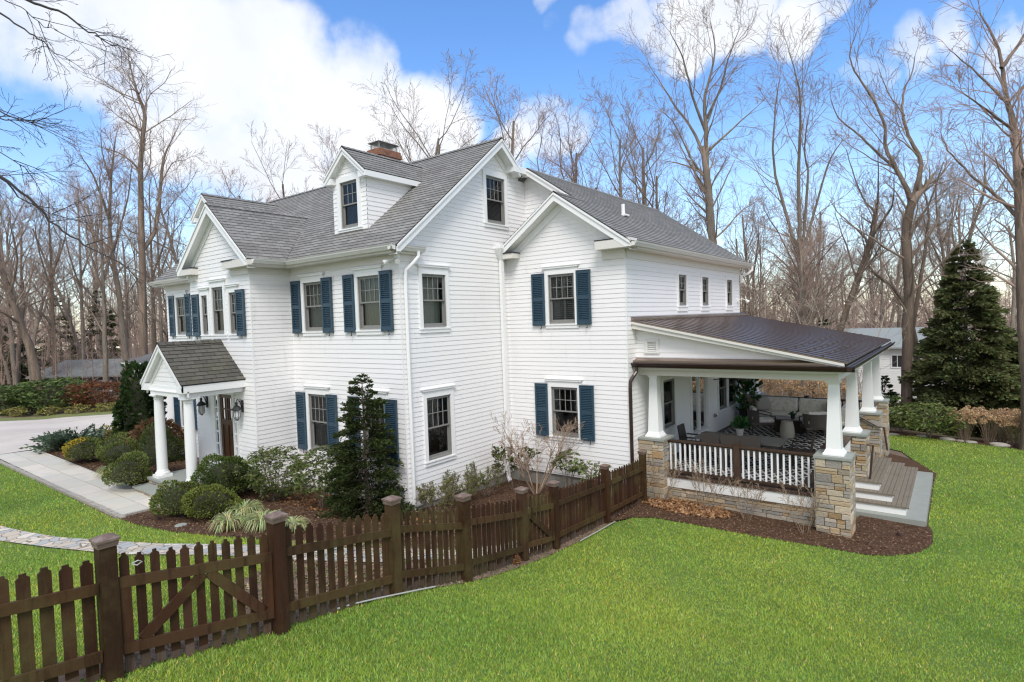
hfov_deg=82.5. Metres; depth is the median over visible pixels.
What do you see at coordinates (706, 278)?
window
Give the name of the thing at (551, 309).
window
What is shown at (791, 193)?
woodland tree
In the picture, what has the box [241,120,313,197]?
woodland tree
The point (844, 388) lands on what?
dried hydrangea
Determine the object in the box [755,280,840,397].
pale sapling
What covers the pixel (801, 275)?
woodland tree
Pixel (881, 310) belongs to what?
woodland tree
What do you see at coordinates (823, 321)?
pale sapling
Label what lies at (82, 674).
dirt strip
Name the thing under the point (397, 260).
floodlight
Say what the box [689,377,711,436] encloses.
sliding door
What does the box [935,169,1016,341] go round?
woodland tree
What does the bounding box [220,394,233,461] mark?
front door
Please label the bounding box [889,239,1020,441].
spruce
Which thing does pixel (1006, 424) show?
dried hydrangea
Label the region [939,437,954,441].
edging rock
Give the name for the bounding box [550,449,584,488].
rhododendron
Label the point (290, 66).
sky
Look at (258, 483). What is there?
rhododendron
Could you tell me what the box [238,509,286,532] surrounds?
striped grass tuft
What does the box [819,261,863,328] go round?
woodland tree
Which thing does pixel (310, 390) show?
window
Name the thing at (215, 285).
window
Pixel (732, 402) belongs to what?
window
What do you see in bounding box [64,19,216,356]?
bare tree
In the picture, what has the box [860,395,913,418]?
rhododendron
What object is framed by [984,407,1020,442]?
dried hydrangea
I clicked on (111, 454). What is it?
clipped shrub
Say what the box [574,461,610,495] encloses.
rhododendron
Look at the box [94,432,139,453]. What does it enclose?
clipped shrub
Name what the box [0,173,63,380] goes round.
woodland tree
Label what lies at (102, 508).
walk edging
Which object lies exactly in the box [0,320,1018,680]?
ground
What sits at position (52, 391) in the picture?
shrub
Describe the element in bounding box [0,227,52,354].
woodland tree
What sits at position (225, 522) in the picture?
striped grass tuft
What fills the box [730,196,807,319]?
woodland tree
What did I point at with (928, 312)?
woodland tree
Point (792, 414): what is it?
potted plant
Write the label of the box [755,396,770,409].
throw pillow
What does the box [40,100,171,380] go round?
bare tree
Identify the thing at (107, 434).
clipped shrub
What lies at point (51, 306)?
bare tree
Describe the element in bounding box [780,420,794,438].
side table
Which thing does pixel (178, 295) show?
window
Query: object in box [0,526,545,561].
stone path
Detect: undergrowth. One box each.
[0,314,979,402]
[741,325,862,406]
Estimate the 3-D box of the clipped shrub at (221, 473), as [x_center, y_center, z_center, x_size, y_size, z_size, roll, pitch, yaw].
[-7.160,3.257,14.669,1.696,0.968,1.584,-2,2,-4]
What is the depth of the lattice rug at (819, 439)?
18.63 m
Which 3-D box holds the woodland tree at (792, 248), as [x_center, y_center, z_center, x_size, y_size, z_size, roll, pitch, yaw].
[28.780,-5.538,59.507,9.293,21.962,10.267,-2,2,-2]
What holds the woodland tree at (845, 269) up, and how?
on the ground at (32, 414)
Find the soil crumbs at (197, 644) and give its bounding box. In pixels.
[85,523,607,669]
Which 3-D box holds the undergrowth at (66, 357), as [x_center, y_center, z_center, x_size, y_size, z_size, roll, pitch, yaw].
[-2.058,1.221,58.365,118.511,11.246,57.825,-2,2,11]
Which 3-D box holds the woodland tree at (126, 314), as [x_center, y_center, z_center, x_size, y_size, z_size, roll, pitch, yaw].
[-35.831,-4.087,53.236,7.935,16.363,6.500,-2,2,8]
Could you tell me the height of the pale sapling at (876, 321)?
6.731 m
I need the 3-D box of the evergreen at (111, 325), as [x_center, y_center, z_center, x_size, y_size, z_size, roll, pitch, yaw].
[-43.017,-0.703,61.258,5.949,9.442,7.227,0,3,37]
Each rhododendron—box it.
[0,376,96,412]
[0,384,47,415]
[62,380,120,407]
[232,445,306,500]
[290,444,341,506]
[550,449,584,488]
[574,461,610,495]
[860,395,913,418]
[889,401,966,438]
[889,406,927,431]
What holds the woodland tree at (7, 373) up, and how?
on the ground at (32, 414)
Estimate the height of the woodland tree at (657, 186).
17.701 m
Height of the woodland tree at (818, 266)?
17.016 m
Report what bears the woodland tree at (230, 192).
on the ground at (32, 414)
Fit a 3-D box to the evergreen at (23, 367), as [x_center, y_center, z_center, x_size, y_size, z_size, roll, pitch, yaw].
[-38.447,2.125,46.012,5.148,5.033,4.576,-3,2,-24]
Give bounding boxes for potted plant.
[730,415,752,435]
[788,411,795,418]
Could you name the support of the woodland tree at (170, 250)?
on the ground at (32, 414)
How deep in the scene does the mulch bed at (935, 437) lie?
22.68 m
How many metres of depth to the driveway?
27.60 m
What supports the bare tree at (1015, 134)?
on the ground at (32, 414)
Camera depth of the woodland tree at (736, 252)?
29.57 m
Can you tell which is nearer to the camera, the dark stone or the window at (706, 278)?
the dark stone
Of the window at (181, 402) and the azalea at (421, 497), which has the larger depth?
the window at (181, 402)
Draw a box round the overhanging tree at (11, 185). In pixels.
[0,0,174,333]
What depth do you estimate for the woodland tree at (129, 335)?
72.09 m
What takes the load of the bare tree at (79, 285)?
on the ground at (32, 414)
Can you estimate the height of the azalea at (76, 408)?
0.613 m
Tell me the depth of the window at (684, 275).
17.34 m
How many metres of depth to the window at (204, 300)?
16.64 m
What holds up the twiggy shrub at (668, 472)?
on the mulch bed at (830, 542)
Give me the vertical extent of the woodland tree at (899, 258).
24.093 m
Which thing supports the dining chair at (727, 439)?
on the lattice rug at (805, 463)
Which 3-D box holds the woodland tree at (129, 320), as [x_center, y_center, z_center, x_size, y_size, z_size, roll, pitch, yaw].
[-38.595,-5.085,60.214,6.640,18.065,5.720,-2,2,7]
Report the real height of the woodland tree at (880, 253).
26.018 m
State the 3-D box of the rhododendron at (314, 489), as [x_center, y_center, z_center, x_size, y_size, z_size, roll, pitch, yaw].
[-4.440,3.200,13.766,1.557,1.515,1.602,-3,2,-17]
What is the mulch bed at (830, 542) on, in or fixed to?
on the ground at (32, 414)
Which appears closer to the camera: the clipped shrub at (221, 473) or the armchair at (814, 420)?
the clipped shrub at (221, 473)
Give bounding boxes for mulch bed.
[45,444,198,485]
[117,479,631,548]
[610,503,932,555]
[886,453,936,479]
[889,431,1019,449]
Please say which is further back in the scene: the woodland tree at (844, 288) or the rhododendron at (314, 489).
the woodland tree at (844, 288)
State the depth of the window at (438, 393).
14.58 m
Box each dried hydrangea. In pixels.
[758,379,782,395]
[760,379,794,395]
[767,379,803,396]
[785,380,826,396]
[795,380,827,397]
[812,376,860,404]
[945,405,982,440]
[972,407,1009,443]
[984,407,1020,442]
[994,412,1020,446]
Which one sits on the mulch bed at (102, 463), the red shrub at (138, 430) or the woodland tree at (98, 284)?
the red shrub at (138, 430)
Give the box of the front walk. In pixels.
[0,449,159,514]
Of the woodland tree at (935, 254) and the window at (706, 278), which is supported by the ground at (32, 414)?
the woodland tree at (935, 254)
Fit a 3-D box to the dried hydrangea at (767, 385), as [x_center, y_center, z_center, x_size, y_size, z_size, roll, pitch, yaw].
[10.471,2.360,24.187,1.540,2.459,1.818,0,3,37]
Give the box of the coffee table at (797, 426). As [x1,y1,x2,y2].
[772,415,806,433]
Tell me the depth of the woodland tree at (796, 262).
71.06 m
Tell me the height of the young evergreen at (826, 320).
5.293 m
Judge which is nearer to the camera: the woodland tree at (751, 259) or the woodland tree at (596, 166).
the woodland tree at (596, 166)
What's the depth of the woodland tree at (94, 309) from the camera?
61.39 m
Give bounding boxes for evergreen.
[0,324,27,383]
[0,340,50,385]
[37,298,85,364]
[69,290,120,359]
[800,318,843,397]
[881,375,899,404]
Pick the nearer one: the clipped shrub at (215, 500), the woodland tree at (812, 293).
the clipped shrub at (215, 500)
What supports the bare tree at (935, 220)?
on the ground at (32, 414)
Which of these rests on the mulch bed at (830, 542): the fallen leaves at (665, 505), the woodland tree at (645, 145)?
the fallen leaves at (665, 505)
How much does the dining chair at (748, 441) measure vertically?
0.930 m
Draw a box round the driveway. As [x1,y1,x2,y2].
[0,414,119,453]
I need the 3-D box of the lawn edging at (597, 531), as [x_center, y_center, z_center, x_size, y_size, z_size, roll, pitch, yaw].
[1.777,3.891,11.973,0.019,0.127,1.603,-1,2,34]
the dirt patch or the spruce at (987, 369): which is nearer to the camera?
the dirt patch
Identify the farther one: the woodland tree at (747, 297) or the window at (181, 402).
the woodland tree at (747, 297)
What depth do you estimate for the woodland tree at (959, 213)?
65.90 m
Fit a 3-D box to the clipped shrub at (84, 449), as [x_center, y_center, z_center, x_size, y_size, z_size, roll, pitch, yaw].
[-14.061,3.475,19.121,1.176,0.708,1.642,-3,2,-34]
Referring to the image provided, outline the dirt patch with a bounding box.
[234,540,455,613]
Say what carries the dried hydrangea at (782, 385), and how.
on the ground at (32, 414)
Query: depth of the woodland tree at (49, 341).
56.09 m
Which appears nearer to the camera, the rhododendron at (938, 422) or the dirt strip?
the dirt strip
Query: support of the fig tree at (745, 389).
on the lattice rug at (819, 439)
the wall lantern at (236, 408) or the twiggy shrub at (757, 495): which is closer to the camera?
the twiggy shrub at (757, 495)
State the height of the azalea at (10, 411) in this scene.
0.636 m
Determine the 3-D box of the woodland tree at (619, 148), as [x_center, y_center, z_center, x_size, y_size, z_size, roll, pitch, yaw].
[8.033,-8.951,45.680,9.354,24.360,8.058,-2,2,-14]
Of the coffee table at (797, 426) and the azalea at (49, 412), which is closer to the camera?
the coffee table at (797, 426)
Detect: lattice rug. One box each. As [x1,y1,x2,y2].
[674,447,813,484]
[722,425,825,450]
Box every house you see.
[25,358,137,394]
[121,137,932,537]
[844,326,969,401]
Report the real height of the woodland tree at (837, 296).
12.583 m
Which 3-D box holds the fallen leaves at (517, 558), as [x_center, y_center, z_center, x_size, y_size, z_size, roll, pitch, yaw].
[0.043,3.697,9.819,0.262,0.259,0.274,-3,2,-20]
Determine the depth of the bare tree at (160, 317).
47.79 m
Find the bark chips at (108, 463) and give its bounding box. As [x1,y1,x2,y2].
[48,450,185,484]
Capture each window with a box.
[171,290,188,337]
[180,400,183,428]
[196,287,211,338]
[206,278,235,338]
[223,283,239,337]
[297,272,326,335]
[302,385,331,457]
[336,173,367,232]
[350,264,384,334]
[359,389,389,467]
[415,263,450,332]
[421,384,456,466]
[482,169,508,229]
[541,263,579,328]
[544,378,582,442]
[661,376,677,432]
[676,271,688,310]
[700,274,710,310]
[717,377,728,414]
[720,378,737,409]
[725,277,733,309]
[891,354,901,367]
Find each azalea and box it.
[0,406,28,416]
[33,405,62,415]
[63,403,91,413]
[91,402,115,411]
[414,471,460,513]
[438,464,482,501]
[464,458,506,495]
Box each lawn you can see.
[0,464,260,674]
[80,435,1023,681]
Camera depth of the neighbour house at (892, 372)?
50.56 m
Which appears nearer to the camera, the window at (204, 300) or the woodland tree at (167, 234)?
the window at (204, 300)
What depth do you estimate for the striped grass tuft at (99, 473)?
16.94 m
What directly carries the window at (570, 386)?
in the house at (623, 331)
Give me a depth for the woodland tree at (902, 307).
63.85 m
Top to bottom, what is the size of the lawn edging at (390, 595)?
0.295 m
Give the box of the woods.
[0,244,1017,357]
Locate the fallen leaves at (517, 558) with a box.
[509,554,522,563]
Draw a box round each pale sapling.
[740,282,780,391]
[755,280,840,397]
[804,288,853,397]
[841,367,862,403]
[846,273,906,406]
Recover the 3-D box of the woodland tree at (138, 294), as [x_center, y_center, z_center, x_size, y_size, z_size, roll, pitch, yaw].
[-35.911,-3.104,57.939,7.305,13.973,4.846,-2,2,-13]
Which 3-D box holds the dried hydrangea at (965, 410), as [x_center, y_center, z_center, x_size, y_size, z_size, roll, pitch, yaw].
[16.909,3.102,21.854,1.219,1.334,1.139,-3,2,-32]
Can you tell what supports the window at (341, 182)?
in the house at (623, 331)
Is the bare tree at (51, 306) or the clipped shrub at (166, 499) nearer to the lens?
the clipped shrub at (166, 499)
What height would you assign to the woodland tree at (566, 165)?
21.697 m
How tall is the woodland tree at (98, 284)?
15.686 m
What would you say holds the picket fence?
on the ground at (32, 414)
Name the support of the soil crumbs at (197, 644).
on the dirt strip
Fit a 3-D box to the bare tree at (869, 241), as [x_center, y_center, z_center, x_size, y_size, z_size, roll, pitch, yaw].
[17.609,-3.394,28.120,6.698,15.414,8.257,0,3,37]
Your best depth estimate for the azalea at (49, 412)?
33.25 m
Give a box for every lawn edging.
[337,586,435,609]
[580,521,614,540]
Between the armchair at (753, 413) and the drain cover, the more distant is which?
the armchair at (753, 413)
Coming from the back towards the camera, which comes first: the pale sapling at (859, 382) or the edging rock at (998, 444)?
the pale sapling at (859, 382)
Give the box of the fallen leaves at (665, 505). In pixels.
[642,497,733,518]
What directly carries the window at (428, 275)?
in the house at (623, 331)
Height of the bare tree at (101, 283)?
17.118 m
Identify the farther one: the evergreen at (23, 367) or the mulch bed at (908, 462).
the evergreen at (23, 367)
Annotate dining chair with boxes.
[677,423,698,460]
[701,432,724,468]
[720,434,738,469]
[740,436,767,473]
[789,432,815,469]
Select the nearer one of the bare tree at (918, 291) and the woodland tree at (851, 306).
the bare tree at (918, 291)
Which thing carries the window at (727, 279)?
in the house at (623, 331)
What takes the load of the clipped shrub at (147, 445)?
on the mulch bed at (102, 463)
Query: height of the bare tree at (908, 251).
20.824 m
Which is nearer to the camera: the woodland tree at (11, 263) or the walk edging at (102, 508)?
the walk edging at (102, 508)
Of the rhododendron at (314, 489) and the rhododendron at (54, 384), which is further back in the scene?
the rhododendron at (54, 384)
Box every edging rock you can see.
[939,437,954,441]
[989,442,1010,447]
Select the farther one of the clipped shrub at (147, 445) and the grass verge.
the grass verge
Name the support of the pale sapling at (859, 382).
on the ground at (32, 414)
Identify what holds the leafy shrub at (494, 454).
on the mulch bed at (473, 500)
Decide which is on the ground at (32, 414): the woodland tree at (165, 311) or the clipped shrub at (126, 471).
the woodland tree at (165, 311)
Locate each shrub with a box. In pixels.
[0,387,102,409]
[61,436,103,460]
[92,425,131,443]
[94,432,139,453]
[95,437,139,463]
[101,450,153,486]
[126,416,184,451]
[129,422,184,467]
[148,479,209,515]
[179,483,243,518]
[190,453,265,493]
[490,410,586,494]
[491,444,540,489]
[647,454,687,500]
[684,458,746,511]
[726,479,767,519]
[778,480,827,534]
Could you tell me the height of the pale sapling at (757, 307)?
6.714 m
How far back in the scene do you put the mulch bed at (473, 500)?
13.11 m
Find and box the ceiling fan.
[713,378,749,380]
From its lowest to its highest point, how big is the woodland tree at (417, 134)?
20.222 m
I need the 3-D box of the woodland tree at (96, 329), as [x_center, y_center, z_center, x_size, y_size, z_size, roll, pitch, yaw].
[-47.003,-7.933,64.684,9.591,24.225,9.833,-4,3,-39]
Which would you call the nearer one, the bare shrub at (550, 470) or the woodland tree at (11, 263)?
the bare shrub at (550, 470)
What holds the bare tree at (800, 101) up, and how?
on the ground at (32, 414)
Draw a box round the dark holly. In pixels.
[110,359,167,438]
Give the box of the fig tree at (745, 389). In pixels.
[730,379,764,417]
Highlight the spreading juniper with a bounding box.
[19,423,109,453]
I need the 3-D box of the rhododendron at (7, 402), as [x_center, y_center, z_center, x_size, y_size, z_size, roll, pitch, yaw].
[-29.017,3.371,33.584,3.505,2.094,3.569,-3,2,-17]
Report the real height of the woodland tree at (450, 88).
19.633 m
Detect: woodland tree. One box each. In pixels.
[0,165,66,384]
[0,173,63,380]
[0,178,90,358]
[0,200,100,381]
[0,227,27,305]
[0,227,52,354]
[0,234,80,368]
[0,253,25,385]
[17,201,120,376]
[31,159,129,354]
[40,168,145,356]
[69,238,135,329]
[76,205,164,350]
[92,141,220,330]
[97,254,149,357]
[105,207,166,332]
[109,246,163,352]
[120,200,185,341]
[136,153,269,315]
[191,160,289,210]
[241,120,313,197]
[299,125,350,184]
[350,48,508,161]
[358,49,508,161]
[458,65,586,185]
[535,85,648,203]
[564,131,644,197]
[569,71,680,217]
[597,73,696,227]
[601,107,699,233]
[611,132,729,235]
[676,208,735,250]
[706,194,796,322]
[710,239,782,320]
[720,167,785,313]
[723,196,795,319]
[723,242,768,316]
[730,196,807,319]
[733,240,754,309]
[738,236,789,384]
[739,270,775,317]
[753,206,837,394]
[754,181,838,327]
[755,265,810,396]
[756,180,866,326]
[766,236,852,331]
[768,202,847,327]
[771,233,848,396]
[773,232,850,394]
[774,164,878,309]
[774,231,837,323]
[778,251,834,392]
[786,240,861,381]
[818,257,856,327]
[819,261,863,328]
[824,231,869,326]
[839,231,897,326]
[845,189,901,326]
[850,232,900,327]
[852,235,901,327]
[861,171,956,327]
[874,241,940,326]
[875,246,937,327]
[876,269,931,327]
[893,195,995,314]
[902,174,1011,301]
[917,159,1015,301]
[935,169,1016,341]
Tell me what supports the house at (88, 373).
on the ground at (32, 414)
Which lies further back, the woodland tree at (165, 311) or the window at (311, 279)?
the woodland tree at (165, 311)
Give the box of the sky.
[0,0,1023,350]
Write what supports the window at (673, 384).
in the house at (623, 331)
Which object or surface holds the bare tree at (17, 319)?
on the ground at (32, 414)
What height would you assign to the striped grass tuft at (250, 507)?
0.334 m
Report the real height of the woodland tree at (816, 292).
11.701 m
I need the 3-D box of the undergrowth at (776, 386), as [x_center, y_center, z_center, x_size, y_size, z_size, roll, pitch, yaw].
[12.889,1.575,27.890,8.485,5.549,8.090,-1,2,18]
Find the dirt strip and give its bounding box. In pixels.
[41,523,609,681]
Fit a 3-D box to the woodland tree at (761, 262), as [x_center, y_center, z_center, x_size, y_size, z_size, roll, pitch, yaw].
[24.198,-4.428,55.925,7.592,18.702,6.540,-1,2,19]
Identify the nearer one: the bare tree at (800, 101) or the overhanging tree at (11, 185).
the overhanging tree at (11, 185)
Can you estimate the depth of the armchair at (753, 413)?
18.77 m
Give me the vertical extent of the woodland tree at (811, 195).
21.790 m
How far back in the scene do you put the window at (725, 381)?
20.38 m
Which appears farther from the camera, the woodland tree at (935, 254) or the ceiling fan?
the woodland tree at (935, 254)
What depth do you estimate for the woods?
83.69 m
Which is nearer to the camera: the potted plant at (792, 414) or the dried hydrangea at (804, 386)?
the potted plant at (792, 414)
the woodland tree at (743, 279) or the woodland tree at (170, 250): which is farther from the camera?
the woodland tree at (743, 279)
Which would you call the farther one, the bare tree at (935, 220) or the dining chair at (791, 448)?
the bare tree at (935, 220)
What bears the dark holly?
on the ground at (32, 414)
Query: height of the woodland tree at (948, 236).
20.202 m
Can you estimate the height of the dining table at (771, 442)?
0.740 m
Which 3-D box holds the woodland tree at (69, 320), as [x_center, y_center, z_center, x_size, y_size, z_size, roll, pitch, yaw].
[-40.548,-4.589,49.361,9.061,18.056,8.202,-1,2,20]
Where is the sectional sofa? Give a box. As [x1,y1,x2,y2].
[747,396,860,435]
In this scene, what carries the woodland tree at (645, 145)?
on the ground at (32, 414)
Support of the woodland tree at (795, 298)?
on the ground at (32, 414)
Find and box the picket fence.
[0,450,646,681]
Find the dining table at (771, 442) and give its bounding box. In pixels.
[694,431,787,472]
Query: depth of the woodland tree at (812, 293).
32.85 m
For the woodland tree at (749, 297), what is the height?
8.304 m
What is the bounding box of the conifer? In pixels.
[315,373,417,522]
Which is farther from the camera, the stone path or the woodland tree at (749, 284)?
the woodland tree at (749, 284)
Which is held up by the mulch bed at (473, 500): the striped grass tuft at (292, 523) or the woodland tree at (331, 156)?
the striped grass tuft at (292, 523)
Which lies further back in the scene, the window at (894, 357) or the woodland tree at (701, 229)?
the window at (894, 357)
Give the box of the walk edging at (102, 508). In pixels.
[0,460,160,519]
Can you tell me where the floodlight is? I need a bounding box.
[382,253,399,264]
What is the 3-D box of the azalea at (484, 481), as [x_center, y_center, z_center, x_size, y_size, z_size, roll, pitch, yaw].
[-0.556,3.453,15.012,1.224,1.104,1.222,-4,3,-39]
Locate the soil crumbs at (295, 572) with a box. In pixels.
[233,544,487,612]
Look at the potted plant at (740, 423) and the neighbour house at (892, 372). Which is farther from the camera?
the neighbour house at (892, 372)
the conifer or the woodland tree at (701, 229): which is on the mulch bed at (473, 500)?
the conifer
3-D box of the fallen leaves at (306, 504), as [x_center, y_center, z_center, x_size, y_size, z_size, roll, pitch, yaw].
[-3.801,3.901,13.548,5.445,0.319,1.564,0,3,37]
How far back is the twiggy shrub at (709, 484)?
13.51 m
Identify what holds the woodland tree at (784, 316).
on the ground at (32, 414)
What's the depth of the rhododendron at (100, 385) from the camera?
34.26 m
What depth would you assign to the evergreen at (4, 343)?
46.77 m
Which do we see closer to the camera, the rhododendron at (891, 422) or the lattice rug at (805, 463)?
the lattice rug at (805, 463)
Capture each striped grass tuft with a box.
[89,466,113,477]
[205,510,248,533]
[224,499,266,517]
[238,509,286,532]
[285,515,312,531]
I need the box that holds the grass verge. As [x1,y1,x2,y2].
[0,411,112,420]
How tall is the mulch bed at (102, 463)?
0.310 m
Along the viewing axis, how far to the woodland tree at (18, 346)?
44.51 m
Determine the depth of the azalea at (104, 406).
33.81 m
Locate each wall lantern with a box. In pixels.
[196,396,207,414]
[232,399,243,420]
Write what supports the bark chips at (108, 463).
on the mulch bed at (102, 463)
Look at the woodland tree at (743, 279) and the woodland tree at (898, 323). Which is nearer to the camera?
the woodland tree at (743, 279)
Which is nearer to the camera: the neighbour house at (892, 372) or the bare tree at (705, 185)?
the bare tree at (705, 185)
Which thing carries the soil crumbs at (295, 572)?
on the dirt patch
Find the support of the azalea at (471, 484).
on the mulch bed at (473, 500)
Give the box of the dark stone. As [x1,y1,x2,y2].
[897,531,903,535]
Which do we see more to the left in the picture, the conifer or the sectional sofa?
the conifer
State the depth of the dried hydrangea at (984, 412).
21.39 m
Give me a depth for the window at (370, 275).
14.19 m
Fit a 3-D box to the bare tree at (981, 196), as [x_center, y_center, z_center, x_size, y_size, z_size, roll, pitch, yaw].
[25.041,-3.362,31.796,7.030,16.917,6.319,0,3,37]
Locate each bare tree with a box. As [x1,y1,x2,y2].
[0,194,54,412]
[13,179,98,378]
[20,155,116,359]
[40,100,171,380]
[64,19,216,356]
[64,150,146,401]
[118,166,185,341]
[121,156,193,350]
[614,0,789,243]
[702,4,877,394]
[781,0,1006,429]
[797,120,963,401]
[812,149,1013,397]
[871,138,996,293]
[882,0,1023,450]
[896,120,1023,358]
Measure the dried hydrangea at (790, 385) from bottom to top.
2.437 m
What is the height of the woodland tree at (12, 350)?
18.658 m
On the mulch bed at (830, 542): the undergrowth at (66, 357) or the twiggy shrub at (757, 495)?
the twiggy shrub at (757, 495)
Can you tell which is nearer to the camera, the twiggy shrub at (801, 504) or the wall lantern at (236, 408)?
the twiggy shrub at (801, 504)
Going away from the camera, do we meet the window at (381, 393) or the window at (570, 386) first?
the window at (381, 393)
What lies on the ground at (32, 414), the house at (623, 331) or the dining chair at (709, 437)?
the house at (623, 331)
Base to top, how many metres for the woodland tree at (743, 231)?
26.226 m
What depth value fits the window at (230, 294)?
15.70 m
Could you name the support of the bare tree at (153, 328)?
on the ground at (32, 414)
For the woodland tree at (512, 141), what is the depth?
40.54 m
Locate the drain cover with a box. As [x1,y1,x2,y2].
[174,523,186,526]
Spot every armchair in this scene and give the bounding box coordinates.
[746,406,775,434]
[799,412,826,440]
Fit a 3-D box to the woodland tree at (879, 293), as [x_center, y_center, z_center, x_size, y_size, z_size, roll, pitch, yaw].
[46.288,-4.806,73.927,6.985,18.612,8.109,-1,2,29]
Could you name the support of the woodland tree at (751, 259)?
on the ground at (32, 414)
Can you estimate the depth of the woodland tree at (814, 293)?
27.88 m
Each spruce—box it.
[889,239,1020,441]
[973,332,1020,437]
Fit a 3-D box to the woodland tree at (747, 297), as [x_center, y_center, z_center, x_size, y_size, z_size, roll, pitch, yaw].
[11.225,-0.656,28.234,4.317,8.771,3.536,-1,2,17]
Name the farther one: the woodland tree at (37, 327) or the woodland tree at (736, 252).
the woodland tree at (37, 327)
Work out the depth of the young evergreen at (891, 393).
29.26 m
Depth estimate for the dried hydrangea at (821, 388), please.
22.64 m
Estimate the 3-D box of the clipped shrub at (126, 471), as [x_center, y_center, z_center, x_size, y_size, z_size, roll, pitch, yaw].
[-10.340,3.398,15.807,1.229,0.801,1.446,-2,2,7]
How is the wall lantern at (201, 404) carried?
attached to the house at (623, 331)
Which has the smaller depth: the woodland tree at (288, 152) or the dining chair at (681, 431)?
the dining chair at (681, 431)
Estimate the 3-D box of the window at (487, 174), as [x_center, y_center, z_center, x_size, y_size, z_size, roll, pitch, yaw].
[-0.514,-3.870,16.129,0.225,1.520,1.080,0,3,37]
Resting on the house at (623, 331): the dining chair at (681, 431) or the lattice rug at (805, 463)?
the lattice rug at (805, 463)
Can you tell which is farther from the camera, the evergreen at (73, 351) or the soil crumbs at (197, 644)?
the evergreen at (73, 351)
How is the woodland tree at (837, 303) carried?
on the ground at (32, 414)
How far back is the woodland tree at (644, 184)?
40.71 m
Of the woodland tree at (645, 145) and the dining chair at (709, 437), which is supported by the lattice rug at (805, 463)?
the dining chair at (709, 437)
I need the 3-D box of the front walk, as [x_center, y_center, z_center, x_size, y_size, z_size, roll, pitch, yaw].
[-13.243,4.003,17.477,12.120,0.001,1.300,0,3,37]
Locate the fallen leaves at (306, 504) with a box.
[275,491,430,524]
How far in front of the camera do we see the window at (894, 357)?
50.06 m
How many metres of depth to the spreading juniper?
21.03 m

